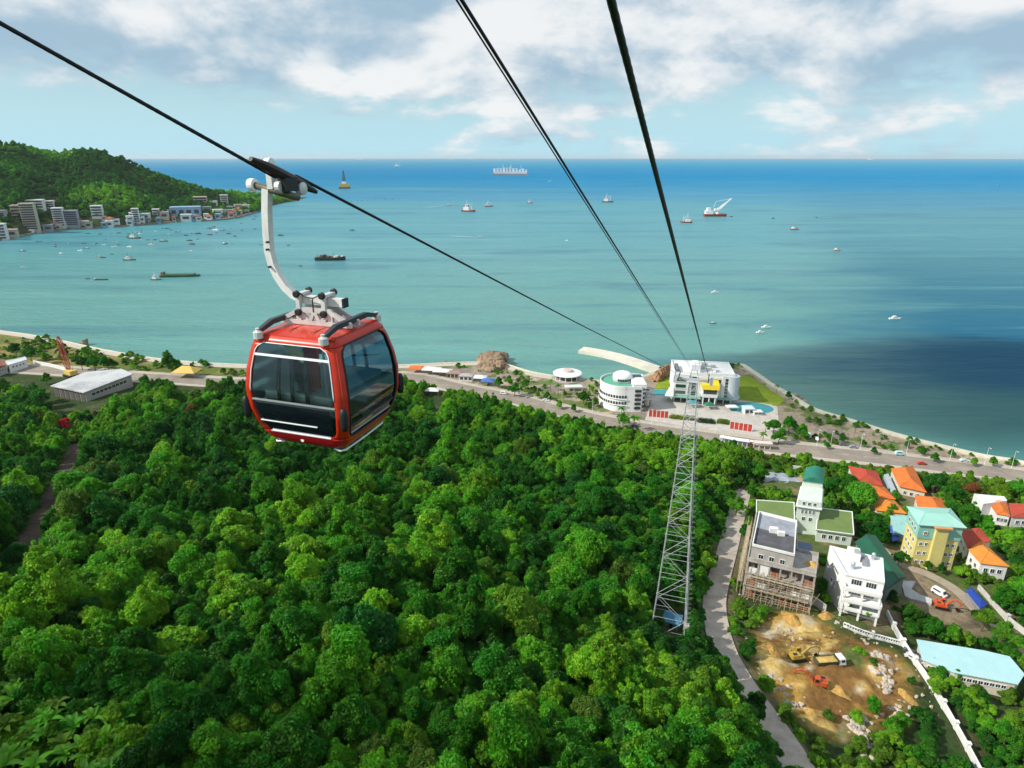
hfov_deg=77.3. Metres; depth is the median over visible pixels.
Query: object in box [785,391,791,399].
park tree
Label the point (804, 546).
shed
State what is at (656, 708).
forest tree
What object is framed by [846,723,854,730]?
boulder
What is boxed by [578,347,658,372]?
jetty
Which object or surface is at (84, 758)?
banana plant
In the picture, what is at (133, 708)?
forest tree
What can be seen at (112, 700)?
banana plant
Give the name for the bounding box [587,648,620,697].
forest tree
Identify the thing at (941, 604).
excavator
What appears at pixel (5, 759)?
banana plant
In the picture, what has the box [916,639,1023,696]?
long shed
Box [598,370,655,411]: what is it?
round building
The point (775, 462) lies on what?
garden tree
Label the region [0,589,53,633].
forest tree
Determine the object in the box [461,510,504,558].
forest tree
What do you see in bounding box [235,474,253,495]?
forest tree
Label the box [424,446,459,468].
forest tree
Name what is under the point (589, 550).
forest tree
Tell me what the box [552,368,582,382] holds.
pavilion
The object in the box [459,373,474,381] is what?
hut
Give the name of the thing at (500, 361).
boulder
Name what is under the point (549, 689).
forest tree
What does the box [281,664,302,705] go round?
forest tree
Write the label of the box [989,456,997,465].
park tree
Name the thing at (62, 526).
forest tree
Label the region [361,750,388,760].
forest tree
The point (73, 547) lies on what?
forest tree
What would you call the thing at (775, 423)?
park tree
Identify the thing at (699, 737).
garden tree
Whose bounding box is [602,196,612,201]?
tugboat
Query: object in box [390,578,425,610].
forest tree
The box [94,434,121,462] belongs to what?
forest tree
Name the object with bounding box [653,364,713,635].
lattice pylon
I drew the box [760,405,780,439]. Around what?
plaza edge pavement
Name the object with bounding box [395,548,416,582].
forest tree
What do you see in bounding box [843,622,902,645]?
balustrade
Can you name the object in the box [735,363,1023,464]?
seawall
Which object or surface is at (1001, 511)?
house
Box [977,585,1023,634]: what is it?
stone wall
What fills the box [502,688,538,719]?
forest tree
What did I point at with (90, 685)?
forest tree
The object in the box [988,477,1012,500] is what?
garden tree
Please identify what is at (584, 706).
forest tree
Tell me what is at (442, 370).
marquee
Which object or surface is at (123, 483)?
forest tree
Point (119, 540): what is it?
forest tree
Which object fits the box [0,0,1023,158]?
sky
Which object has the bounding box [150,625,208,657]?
forest tree
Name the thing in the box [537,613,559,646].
forest tree
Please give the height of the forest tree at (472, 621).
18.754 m
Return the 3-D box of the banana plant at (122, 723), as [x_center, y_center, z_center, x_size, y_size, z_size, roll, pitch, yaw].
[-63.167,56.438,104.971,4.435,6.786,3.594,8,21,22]
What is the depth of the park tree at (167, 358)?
453.69 m
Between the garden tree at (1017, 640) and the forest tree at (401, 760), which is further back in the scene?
the garden tree at (1017, 640)
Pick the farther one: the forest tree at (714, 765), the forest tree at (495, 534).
the forest tree at (495, 534)
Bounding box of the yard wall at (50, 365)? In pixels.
[33,360,66,369]
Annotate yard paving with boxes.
[795,474,802,481]
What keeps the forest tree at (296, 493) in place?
on the ground at (856, 678)
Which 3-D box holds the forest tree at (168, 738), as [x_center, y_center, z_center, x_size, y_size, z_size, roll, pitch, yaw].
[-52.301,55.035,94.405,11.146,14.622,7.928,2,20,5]
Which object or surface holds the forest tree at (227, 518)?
on the ground at (856, 678)
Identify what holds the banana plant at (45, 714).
on the ground at (856, 678)
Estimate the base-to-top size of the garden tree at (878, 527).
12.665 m
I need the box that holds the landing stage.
[78,338,88,344]
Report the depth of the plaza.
384.62 m
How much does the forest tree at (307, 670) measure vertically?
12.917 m
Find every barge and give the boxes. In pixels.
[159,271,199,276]
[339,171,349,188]
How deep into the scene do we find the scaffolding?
190.16 m
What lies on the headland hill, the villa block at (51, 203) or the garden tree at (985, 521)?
the villa block at (51, 203)
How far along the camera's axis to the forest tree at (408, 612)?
132.20 m
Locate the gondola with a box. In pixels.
[242,156,403,451]
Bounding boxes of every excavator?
[787,645,820,662]
[793,668,827,689]
[933,597,961,611]
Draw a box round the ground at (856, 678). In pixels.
[0,334,1023,767]
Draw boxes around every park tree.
[0,378,10,383]
[7,343,20,355]
[21,345,37,360]
[39,352,51,362]
[40,372,52,383]
[54,347,68,354]
[71,356,86,369]
[85,354,100,370]
[99,355,118,369]
[160,350,180,371]
[494,376,503,387]
[505,375,512,384]
[507,382,522,396]
[521,379,529,387]
[556,400,562,406]
[578,391,589,403]
[591,397,598,403]
[616,412,629,423]
[766,419,780,432]
[770,428,786,443]
[783,416,796,431]
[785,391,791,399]
[796,423,809,440]
[870,446,877,452]
[919,447,927,455]
[930,452,939,461]
[947,448,956,457]
[970,457,977,464]
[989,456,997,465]
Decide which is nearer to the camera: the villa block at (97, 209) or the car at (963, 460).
the car at (963, 460)
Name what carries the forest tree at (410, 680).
on the ground at (856, 678)
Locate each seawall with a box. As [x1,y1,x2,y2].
[0,330,553,375]
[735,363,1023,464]
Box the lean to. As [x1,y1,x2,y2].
[890,515,906,541]
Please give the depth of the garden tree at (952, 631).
179.62 m
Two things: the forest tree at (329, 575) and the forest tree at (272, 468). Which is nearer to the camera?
the forest tree at (329, 575)
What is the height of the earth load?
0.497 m
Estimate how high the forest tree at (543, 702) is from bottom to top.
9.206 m
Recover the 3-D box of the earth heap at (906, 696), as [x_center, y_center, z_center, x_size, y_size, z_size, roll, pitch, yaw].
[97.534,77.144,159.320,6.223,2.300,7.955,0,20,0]
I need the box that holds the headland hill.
[0,146,305,236]
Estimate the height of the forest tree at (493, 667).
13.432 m
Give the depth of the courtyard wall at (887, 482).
288.17 m
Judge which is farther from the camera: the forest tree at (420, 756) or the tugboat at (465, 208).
the tugboat at (465, 208)
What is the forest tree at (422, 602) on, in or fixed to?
on the ground at (856, 678)
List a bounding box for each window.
[250,342,333,403]
[253,343,311,398]
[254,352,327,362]
[342,329,396,435]
[675,384,685,387]
[675,390,684,393]
[848,591,860,595]
[851,578,862,586]
[865,582,876,589]
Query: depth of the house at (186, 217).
1563.70 m
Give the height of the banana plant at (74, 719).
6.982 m
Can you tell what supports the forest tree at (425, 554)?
on the ground at (856, 678)
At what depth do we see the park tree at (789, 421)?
357.00 m
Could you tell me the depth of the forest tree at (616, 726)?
109.88 m
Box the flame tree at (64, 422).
[57,417,69,429]
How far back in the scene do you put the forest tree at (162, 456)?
233.11 m
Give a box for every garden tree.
[677,723,716,767]
[702,716,745,763]
[726,496,748,515]
[736,461,752,473]
[739,524,747,537]
[745,485,760,496]
[751,464,768,482]
[772,459,779,466]
[821,593,831,602]
[824,475,846,490]
[839,473,857,483]
[843,478,879,506]
[854,512,868,523]
[866,517,889,542]
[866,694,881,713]
[887,503,897,513]
[891,550,910,564]
[901,603,924,619]
[916,614,944,638]
[922,473,949,492]
[923,561,932,570]
[927,672,948,694]
[936,564,946,572]
[937,623,960,642]
[940,481,968,501]
[944,497,960,510]
[951,687,965,700]
[953,564,970,577]
[957,501,981,523]
[959,631,976,645]
[963,482,984,493]
[970,607,998,631]
[974,514,994,531]
[976,637,990,648]
[976,689,991,703]
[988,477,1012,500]
[989,620,1013,641]
[990,584,1016,607]
[991,719,1023,745]
[994,525,1022,544]
[1006,635,1023,649]
[1007,478,1023,495]
[1008,576,1023,599]
[1009,539,1023,552]
[1016,603,1023,614]
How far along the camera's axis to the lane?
173.43 m
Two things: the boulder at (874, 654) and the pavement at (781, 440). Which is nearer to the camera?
the boulder at (874, 654)
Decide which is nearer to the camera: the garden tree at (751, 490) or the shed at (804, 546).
the shed at (804, 546)
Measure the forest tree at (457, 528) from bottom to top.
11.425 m
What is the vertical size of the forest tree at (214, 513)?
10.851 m
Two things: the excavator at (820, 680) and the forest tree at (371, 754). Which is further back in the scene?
the excavator at (820, 680)
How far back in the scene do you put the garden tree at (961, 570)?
211.33 m
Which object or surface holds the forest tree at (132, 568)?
on the ground at (856, 678)
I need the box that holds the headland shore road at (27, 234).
[0,211,256,240]
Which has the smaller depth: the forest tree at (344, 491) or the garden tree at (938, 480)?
the forest tree at (344, 491)
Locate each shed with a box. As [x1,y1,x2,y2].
[0,359,7,375]
[5,356,27,371]
[797,541,812,554]
[855,534,905,602]
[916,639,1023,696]
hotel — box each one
[0,223,9,239]
[17,203,41,233]
[50,207,65,228]
[63,210,79,228]
[130,208,140,223]
[220,194,228,204]
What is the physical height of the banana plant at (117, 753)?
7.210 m
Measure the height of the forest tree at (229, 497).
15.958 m
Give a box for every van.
[895,450,904,454]
[931,585,947,597]
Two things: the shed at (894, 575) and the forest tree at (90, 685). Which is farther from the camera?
the shed at (894, 575)
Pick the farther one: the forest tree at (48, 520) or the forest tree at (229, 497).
the forest tree at (229, 497)
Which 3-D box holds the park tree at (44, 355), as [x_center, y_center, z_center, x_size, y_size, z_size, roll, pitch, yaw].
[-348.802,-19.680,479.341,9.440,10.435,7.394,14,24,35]
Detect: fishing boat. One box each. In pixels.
[123,255,135,260]
[127,232,140,238]
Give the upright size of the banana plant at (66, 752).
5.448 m
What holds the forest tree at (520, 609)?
on the ground at (856, 678)
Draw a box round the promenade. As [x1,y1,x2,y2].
[0,331,556,378]
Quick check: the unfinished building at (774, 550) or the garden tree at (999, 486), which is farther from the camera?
the garden tree at (999, 486)
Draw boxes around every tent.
[171,366,202,378]
[425,388,439,391]
[473,375,487,378]
[481,378,494,382]
[687,400,698,406]
[704,402,714,409]
[725,405,738,408]
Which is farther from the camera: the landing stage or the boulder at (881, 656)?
the landing stage
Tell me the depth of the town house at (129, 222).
1465.61 m
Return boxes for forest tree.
[0,446,13,468]
[0,471,9,479]
[0,482,38,514]
[0,550,77,624]
[0,562,30,606]
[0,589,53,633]
[0,617,37,661]
[2,457,21,469]
[2,465,43,493]
[2,626,78,675]
[31,661,67,701]
[38,516,84,547]
[39,508,83,540]
[40,487,92,523]
[45,623,83,642]
[50,528,92,566]
[51,470,84,496]
[58,663,93,710]
[60,653,91,680]
[61,579,95,609]
[67,646,116,698]
[72,494,126,527]
[73,625,118,653]
[75,476,106,494]
[79,547,115,574]
[81,457,119,473]
[83,489,122,518]
[91,570,131,597]
[92,528,125,553]
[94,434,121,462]
[95,646,157,704]
[96,526,126,537]
[97,556,153,588]
[100,612,129,636]
[104,501,129,512]
[108,534,131,546]
[111,535,155,566]
[111,625,157,650]
[112,710,195,767]
[113,472,135,500]
[115,505,160,532]
[118,582,169,630]
[120,702,148,726]
[126,527,148,538]
[128,483,165,509]
[130,429,155,456]
[130,672,198,724]
[138,509,180,535]
[138,650,165,675]
[142,462,188,487]
[145,450,182,480]
[146,522,175,541]
[150,531,179,555]
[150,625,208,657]
[151,650,202,684]
[157,590,185,620]
[158,501,192,520]
[167,543,215,589]
[172,603,220,638]
[181,680,234,730]
[183,716,194,731]
[186,686,221,715]
[188,517,221,540]
[189,653,216,680]
[195,464,229,479]
[196,671,210,689]
[202,615,248,644]
[203,549,237,592]
[204,592,231,617]
[205,426,240,465]
[206,508,222,525]
[208,570,237,595]
[208,664,237,695]
[210,507,256,538]
[212,538,248,564]
[212,573,273,618]
[214,481,242,507]
[217,524,264,552]
[220,630,253,661]
[222,651,243,672]
[226,682,242,709]
[229,641,294,722]
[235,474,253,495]
[239,595,270,638]
[244,459,276,478]
[249,471,283,502]
[251,540,290,586]
[251,632,283,660]
[252,504,283,537]
[254,499,274,514]
[257,456,283,465]
[260,600,326,655]
[260,759,286,767]
[262,711,286,733]
[264,581,285,596]
[267,464,280,477]
[268,654,290,669]
[269,573,309,618]
[270,500,303,525]
[276,551,326,583]
[279,531,322,555]
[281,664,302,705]
[282,478,316,509]
[290,701,319,730]
[297,599,336,624]
[300,579,331,603]
[300,651,317,679]
[303,478,311,485]
[304,494,323,514]
[309,563,341,585]
[313,620,333,653]
[315,479,357,525]
[317,706,331,723]
[318,693,387,744]
[318,759,345,767]
[322,561,380,614]
[324,737,358,767]
[326,500,369,544]
[326,534,348,558]
[327,544,364,571]
[346,465,379,499]
[354,491,388,531]
[354,587,400,613]
[355,729,390,766]
[358,745,398,767]
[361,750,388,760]
[364,692,388,716]
[365,540,404,593]
[369,494,391,506]
[373,475,402,495]
[378,540,407,562]
[383,717,406,749]
[385,536,402,545]
[389,749,408,767]
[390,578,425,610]
[390,648,413,672]
[391,665,416,692]
[392,521,414,539]
[394,671,435,712]
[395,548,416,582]
[395,607,413,633]
[397,685,443,723]
[398,611,439,649]
[401,588,438,604]
[401,720,431,749]
[402,589,437,619]
[404,741,437,767]
[405,508,458,570]
[407,537,442,574]
[411,490,452,519]
[419,480,439,493]
[419,643,473,699]
[423,460,452,489]
[423,625,463,684]
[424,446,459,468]
[426,709,454,748]
[430,613,459,634]
[432,537,479,588]
[433,600,455,617]
[437,484,460,495]
[439,518,462,536]
[439,579,484,604]
[441,748,478,767]
[448,706,486,755]
[451,688,500,720]
[452,467,489,497]
[452,588,499,643]
[457,506,495,530]
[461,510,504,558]
[462,504,478,509]
[463,484,485,506]
[467,568,494,588]
[468,575,488,592]
[472,641,535,699]
[475,701,548,767]
[476,556,495,578]
[477,587,494,612]
[478,706,496,744]
[479,485,513,515]
[484,583,552,640]
[485,585,516,609]
[486,526,506,548]
[486,607,504,640]
[491,500,527,534]
[491,515,518,534]
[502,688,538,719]
[514,530,548,562]
[516,500,540,525]
[516,673,537,693]
[517,586,533,595]
[517,634,564,681]
[535,694,568,737]
[536,678,567,706]
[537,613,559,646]
[538,588,573,619]
[538,737,552,763]
[540,539,568,558]
[545,501,587,526]
[546,552,587,591]
[550,605,586,629]
[557,624,577,643]
[558,714,599,747]
[561,644,600,679]
[562,579,602,617]
[563,528,595,570]
[564,529,618,572]
[566,680,582,697]
[569,523,584,543]
[569,694,603,721]
[573,480,595,509]
[581,486,610,516]
[585,519,617,539]
[586,632,630,665]
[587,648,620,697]
[589,737,614,765]
[595,485,612,492]
[595,540,625,572]
[595,570,625,606]
[597,706,638,739]
[603,489,636,516]
[613,678,643,707]
[615,586,653,615]
[616,665,650,690]
[619,481,649,500]
[619,719,678,767]
[621,573,652,600]
[626,560,650,575]
[633,687,672,729]
[645,572,664,598]
[648,527,675,547]
[661,505,692,528]
[661,722,670,732]
[662,759,674,767]
[666,472,691,491]
[666,715,691,765]
[670,480,707,497]
[675,699,705,728]
[681,749,712,767]
[711,762,720,767]
[713,754,733,765]
[729,741,769,767]
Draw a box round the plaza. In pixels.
[645,395,771,436]
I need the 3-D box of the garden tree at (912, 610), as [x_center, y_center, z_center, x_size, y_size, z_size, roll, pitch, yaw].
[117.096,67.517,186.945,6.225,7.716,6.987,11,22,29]
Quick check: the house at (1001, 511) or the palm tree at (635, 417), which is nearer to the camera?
the house at (1001, 511)
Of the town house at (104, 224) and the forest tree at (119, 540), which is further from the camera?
the town house at (104, 224)
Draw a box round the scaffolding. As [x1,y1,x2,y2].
[736,517,819,613]
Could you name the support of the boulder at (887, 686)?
on the ground at (856, 678)
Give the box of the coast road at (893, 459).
[7,366,1023,480]
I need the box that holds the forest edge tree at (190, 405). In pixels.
[185,404,196,412]
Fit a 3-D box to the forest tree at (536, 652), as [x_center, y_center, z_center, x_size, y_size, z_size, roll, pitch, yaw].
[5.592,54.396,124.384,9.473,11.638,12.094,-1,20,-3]
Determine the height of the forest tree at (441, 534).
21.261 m
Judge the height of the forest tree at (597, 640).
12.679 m
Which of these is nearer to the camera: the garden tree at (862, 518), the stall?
the garden tree at (862, 518)
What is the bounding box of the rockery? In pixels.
[651,363,670,382]
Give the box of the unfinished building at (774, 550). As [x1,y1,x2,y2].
[742,511,818,612]
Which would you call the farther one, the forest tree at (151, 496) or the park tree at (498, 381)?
the park tree at (498, 381)
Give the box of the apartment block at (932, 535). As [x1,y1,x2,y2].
[901,506,966,570]
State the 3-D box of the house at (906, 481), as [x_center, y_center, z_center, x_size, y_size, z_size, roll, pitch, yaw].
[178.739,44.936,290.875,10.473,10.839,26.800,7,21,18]
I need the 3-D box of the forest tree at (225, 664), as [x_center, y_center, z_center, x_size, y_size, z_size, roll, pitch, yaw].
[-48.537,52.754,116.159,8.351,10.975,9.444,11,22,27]
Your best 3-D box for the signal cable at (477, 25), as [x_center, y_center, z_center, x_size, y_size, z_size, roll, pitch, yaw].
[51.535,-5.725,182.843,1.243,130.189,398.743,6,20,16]
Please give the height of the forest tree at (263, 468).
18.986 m
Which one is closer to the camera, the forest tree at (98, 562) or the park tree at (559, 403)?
the forest tree at (98, 562)
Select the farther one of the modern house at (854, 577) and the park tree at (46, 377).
the park tree at (46, 377)
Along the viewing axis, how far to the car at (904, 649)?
173.59 m
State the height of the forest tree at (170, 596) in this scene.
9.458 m
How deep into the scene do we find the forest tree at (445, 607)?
138.02 m
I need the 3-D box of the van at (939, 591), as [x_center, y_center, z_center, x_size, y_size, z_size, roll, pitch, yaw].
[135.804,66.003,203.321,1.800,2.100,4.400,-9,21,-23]
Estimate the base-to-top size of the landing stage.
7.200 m
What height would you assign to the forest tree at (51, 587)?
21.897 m
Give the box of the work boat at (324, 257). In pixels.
[314,252,345,260]
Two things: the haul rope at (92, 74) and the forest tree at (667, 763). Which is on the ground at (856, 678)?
the forest tree at (667, 763)
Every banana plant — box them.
[0,670,23,697]
[0,681,22,707]
[0,711,24,731]
[0,742,19,767]
[0,749,24,767]
[2,677,21,695]
[12,745,33,766]
[18,718,43,731]
[19,749,55,767]
[20,726,43,748]
[28,723,67,743]
[30,704,55,722]
[31,708,65,727]
[44,693,69,720]
[47,730,71,754]
[49,744,69,767]
[54,744,74,767]
[60,711,87,736]
[62,729,90,749]
[68,743,104,766]
[76,707,106,724]
[82,696,98,714]
[82,759,95,767]
[93,756,120,767]
[94,697,114,708]
[95,724,117,749]
[96,747,124,767]
[105,748,128,767]
[116,710,135,725]
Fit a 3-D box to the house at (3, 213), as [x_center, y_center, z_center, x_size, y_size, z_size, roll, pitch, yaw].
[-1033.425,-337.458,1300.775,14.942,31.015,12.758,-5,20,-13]
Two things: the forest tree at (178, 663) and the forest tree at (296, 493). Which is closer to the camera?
the forest tree at (178, 663)
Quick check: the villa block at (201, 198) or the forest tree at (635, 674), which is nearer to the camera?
the forest tree at (635, 674)
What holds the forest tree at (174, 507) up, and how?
on the ground at (856, 678)
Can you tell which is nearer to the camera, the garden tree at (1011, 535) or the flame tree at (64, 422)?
the garden tree at (1011, 535)
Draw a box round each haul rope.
[0,21,680,374]
[606,0,708,376]
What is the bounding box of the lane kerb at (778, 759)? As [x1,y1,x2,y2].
[702,489,783,767]
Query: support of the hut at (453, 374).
on the ground at (856, 678)
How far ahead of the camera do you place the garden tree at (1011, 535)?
233.54 m
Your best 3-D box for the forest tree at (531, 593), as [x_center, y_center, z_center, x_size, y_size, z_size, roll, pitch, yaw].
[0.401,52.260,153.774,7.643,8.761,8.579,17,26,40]
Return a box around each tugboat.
[150,273,160,279]
[461,204,474,211]
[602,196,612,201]
[680,216,691,222]
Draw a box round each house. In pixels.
[0,210,7,217]
[8,229,19,237]
[42,224,53,231]
[55,224,62,228]
[84,221,92,228]
[100,222,107,227]
[104,220,114,227]
[112,219,119,224]
[125,215,134,223]
[125,220,132,225]
[141,213,150,217]
[155,217,160,223]
[159,211,169,220]
[180,214,191,221]
[196,216,201,221]
[202,206,211,211]
[206,214,212,219]
[212,209,223,216]
[215,213,220,218]
[223,209,232,216]
[228,212,234,218]
[824,545,884,626]
[848,466,882,485]
[868,485,895,503]
[868,499,906,516]
[890,466,926,496]
[914,495,946,507]
[956,527,1009,582]
[972,494,1023,526]
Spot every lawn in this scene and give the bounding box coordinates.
[654,377,669,388]
[738,376,785,405]
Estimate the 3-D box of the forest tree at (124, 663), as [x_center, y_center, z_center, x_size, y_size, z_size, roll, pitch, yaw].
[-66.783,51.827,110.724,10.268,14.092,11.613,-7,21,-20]
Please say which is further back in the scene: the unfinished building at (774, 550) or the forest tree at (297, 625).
the unfinished building at (774, 550)
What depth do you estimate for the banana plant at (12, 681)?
109.75 m
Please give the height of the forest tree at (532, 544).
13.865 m
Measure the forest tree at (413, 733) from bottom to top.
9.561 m
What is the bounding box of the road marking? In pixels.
[30,366,1021,477]
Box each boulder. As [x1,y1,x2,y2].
[483,351,504,361]
[484,363,496,372]
[493,359,505,365]
[496,362,503,369]
[842,715,850,720]
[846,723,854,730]
[868,665,880,675]
[869,651,879,656]
[877,652,885,659]
[882,684,891,689]
[882,688,890,694]
[883,654,890,660]
[888,679,894,684]
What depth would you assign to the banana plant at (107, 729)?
99.52 m
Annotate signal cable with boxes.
[456,0,690,368]
[459,0,690,366]
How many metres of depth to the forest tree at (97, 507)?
178.15 m
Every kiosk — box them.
[741,405,754,414]
[753,409,762,415]
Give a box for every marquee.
[421,367,441,371]
[432,368,452,373]
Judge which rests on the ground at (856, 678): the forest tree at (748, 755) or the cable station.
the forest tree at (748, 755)
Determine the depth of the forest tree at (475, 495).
220.31 m
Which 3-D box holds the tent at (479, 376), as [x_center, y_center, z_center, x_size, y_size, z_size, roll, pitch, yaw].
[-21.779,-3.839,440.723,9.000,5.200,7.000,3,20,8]
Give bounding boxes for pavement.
[6,363,1023,481]
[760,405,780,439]
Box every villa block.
[9,205,19,218]
[24,199,46,210]
[45,200,54,208]
[89,205,104,218]
[151,208,159,216]
[193,196,206,204]
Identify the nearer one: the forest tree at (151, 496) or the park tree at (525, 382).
the forest tree at (151, 496)
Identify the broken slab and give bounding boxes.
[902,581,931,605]
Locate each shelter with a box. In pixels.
[719,435,772,448]
[965,587,986,609]
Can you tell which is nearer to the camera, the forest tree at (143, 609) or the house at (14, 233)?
the forest tree at (143, 609)
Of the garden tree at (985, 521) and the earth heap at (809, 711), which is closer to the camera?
the earth heap at (809, 711)
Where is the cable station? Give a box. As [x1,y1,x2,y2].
[664,360,739,406]
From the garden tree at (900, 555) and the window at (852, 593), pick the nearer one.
the window at (852, 593)
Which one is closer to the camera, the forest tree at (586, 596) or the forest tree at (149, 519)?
the forest tree at (586, 596)
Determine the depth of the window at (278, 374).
11.45 m
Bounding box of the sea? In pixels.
[0,159,1023,460]
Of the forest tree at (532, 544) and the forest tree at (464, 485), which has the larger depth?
the forest tree at (464, 485)
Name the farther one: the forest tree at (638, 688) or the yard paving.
the yard paving
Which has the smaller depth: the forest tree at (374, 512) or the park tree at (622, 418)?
the forest tree at (374, 512)
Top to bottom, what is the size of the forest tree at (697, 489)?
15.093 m
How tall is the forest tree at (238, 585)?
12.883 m
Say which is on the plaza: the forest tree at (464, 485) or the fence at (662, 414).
the fence at (662, 414)
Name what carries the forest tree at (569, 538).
on the ground at (856, 678)
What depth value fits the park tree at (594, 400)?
393.74 m
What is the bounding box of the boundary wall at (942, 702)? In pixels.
[886,610,981,767]
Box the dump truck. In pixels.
[812,653,845,666]
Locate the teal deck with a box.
[729,402,773,412]
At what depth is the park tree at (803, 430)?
346.72 m
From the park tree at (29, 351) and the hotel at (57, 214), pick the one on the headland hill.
the hotel at (57, 214)
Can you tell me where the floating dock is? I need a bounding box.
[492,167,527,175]
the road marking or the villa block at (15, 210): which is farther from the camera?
the villa block at (15, 210)
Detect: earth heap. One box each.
[765,645,787,657]
[781,611,800,626]
[803,708,827,719]
[818,611,833,619]
[829,682,851,700]
[898,688,918,705]
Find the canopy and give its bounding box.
[564,384,582,387]
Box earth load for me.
[816,655,836,662]
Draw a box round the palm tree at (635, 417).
[630,414,638,429]
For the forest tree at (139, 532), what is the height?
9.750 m
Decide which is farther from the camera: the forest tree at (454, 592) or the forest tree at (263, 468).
the forest tree at (263, 468)
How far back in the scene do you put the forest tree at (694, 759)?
101.20 m
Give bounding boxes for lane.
[704,489,814,767]
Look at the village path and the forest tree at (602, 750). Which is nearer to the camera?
the forest tree at (602, 750)
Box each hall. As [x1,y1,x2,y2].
[51,369,133,401]
[169,206,201,216]
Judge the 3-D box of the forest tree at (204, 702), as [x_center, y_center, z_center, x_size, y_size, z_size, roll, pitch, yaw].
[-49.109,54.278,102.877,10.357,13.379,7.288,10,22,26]
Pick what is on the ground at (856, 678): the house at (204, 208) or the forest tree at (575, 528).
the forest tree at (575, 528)
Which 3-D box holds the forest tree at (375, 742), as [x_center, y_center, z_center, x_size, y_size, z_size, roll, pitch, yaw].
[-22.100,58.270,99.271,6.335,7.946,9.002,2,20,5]
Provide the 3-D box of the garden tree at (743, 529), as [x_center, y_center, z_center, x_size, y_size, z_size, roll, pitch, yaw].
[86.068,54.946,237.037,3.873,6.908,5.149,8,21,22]
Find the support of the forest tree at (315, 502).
on the ground at (856, 678)
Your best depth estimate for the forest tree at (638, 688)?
117.72 m
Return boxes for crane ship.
[703,198,731,216]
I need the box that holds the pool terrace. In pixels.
[652,389,667,394]
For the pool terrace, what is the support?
on the plaza
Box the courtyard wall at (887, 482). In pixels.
[882,474,895,491]
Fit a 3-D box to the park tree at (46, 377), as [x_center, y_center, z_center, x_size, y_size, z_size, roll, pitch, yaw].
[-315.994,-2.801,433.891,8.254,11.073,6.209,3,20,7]
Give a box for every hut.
[446,370,464,378]
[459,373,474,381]
[663,610,682,630]
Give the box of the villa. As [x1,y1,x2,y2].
[756,466,853,545]
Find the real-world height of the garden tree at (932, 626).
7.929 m
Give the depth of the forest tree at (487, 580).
152.92 m
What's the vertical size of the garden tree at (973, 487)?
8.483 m
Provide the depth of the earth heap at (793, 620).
182.15 m
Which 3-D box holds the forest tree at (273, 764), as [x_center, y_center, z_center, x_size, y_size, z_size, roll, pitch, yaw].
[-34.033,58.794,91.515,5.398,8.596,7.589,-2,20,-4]
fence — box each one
[648,410,668,417]
[729,421,752,431]
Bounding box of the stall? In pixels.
[408,365,425,370]
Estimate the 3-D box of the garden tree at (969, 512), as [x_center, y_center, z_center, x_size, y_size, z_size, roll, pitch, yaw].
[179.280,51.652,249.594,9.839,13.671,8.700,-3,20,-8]
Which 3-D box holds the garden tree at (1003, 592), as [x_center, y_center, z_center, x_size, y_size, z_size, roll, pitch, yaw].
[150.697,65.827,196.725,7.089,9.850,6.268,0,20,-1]
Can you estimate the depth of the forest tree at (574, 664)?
121.29 m
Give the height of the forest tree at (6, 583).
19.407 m
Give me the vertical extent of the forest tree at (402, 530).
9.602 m
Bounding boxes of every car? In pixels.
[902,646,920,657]
[904,652,922,664]
[959,458,969,461]
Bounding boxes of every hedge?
[669,414,694,420]
[696,417,715,423]
[717,419,729,424]
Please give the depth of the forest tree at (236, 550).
156.98 m
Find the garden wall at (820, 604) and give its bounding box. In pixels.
[812,596,826,610]
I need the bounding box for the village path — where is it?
[884,546,1023,653]
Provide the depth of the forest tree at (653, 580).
169.53 m
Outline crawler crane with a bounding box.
[56,336,78,377]
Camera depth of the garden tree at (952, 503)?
259.63 m
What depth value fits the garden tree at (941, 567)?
214.17 m
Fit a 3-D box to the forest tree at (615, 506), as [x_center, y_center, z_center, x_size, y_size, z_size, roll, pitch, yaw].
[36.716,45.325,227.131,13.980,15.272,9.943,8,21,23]
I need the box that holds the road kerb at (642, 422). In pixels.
[26,365,1020,480]

